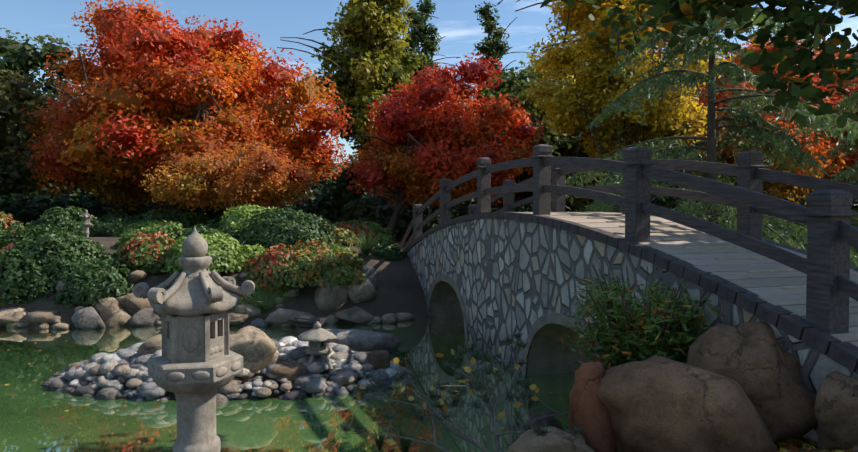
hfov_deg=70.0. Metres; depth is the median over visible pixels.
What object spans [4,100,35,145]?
tree
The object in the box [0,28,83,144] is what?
tree
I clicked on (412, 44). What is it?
conifer tree
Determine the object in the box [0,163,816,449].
ground
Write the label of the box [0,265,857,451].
rocks
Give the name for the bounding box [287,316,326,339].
rock
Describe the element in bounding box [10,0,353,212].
pistache tree
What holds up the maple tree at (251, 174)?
on the ground
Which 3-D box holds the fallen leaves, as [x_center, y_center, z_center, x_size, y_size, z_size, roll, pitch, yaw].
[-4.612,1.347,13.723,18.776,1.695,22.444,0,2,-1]
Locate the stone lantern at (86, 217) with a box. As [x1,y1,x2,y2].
[79,209,92,241]
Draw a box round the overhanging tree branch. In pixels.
[497,0,857,128]
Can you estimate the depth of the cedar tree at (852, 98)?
17.52 m
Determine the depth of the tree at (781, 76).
40.82 m
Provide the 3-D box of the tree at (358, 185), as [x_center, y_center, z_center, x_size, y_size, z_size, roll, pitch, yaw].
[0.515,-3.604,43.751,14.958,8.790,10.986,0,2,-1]
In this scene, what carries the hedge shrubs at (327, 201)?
on the ground
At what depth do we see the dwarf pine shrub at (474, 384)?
4.89 m
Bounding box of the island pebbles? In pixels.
[42,336,414,404]
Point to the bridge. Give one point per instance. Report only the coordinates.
(494, 279)
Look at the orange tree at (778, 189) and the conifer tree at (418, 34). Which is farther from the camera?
the conifer tree at (418, 34)
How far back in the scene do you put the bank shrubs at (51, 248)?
14.59 m
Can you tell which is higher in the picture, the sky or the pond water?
the sky
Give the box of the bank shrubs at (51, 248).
[0,204,857,315]
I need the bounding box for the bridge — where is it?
[397,144,857,442]
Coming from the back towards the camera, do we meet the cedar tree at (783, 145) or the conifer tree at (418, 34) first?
the conifer tree at (418, 34)
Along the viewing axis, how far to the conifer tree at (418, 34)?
53.15 m
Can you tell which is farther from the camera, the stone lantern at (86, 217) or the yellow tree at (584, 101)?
the yellow tree at (584, 101)
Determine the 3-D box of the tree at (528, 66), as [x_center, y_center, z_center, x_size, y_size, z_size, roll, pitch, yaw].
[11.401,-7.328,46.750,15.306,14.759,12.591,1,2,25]
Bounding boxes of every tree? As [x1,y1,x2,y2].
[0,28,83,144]
[0,67,50,197]
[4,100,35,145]
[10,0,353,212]
[47,79,207,210]
[141,140,322,214]
[242,48,301,150]
[277,0,437,200]
[333,151,388,200]
[345,52,545,233]
[397,7,456,73]
[401,0,460,82]
[464,65,605,208]
[472,35,687,100]
[473,1,531,97]
[515,0,735,212]
[536,51,687,211]
[550,2,857,266]
[638,35,856,203]
[703,40,854,96]
[769,47,857,207]
[787,52,857,257]
[824,77,857,161]
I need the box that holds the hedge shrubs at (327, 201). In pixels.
[0,135,857,240]
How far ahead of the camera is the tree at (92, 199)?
34.12 m
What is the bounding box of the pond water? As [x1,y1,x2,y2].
[0,316,574,451]
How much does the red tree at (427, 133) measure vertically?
8.352 m
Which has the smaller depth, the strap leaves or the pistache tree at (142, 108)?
the strap leaves
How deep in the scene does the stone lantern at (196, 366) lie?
3.83 m
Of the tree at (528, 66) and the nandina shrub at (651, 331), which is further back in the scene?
the tree at (528, 66)
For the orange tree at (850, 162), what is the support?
on the ground
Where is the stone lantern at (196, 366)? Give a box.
[132,226,254,451]
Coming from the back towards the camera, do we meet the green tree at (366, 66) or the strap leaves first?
the green tree at (366, 66)
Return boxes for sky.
[0,0,857,162]
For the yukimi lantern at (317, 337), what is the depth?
8.82 m
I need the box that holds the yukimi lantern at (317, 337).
[298,321,336,369]
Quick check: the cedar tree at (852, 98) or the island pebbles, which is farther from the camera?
the cedar tree at (852, 98)
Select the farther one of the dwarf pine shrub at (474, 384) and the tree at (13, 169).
the tree at (13, 169)
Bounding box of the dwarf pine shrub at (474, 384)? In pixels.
[328,331,581,451]
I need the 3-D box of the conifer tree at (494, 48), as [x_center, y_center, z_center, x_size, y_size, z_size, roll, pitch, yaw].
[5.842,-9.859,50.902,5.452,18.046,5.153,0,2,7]
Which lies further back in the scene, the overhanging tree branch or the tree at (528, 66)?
the tree at (528, 66)
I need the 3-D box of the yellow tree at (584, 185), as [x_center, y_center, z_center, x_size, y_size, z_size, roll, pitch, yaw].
[9.665,-4.635,33.135,8.732,11.060,8.166,0,2,-1]
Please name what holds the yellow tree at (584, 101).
on the ground
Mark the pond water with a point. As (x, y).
(31, 412)
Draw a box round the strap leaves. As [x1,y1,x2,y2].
[244,223,523,451]
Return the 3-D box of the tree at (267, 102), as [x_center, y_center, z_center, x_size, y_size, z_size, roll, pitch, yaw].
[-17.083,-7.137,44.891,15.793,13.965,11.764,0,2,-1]
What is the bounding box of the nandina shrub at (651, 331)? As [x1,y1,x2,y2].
[559,262,724,369]
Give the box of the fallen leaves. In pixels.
[5,333,857,451]
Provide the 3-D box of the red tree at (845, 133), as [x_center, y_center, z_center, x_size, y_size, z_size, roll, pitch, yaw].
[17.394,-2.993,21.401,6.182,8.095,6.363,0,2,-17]

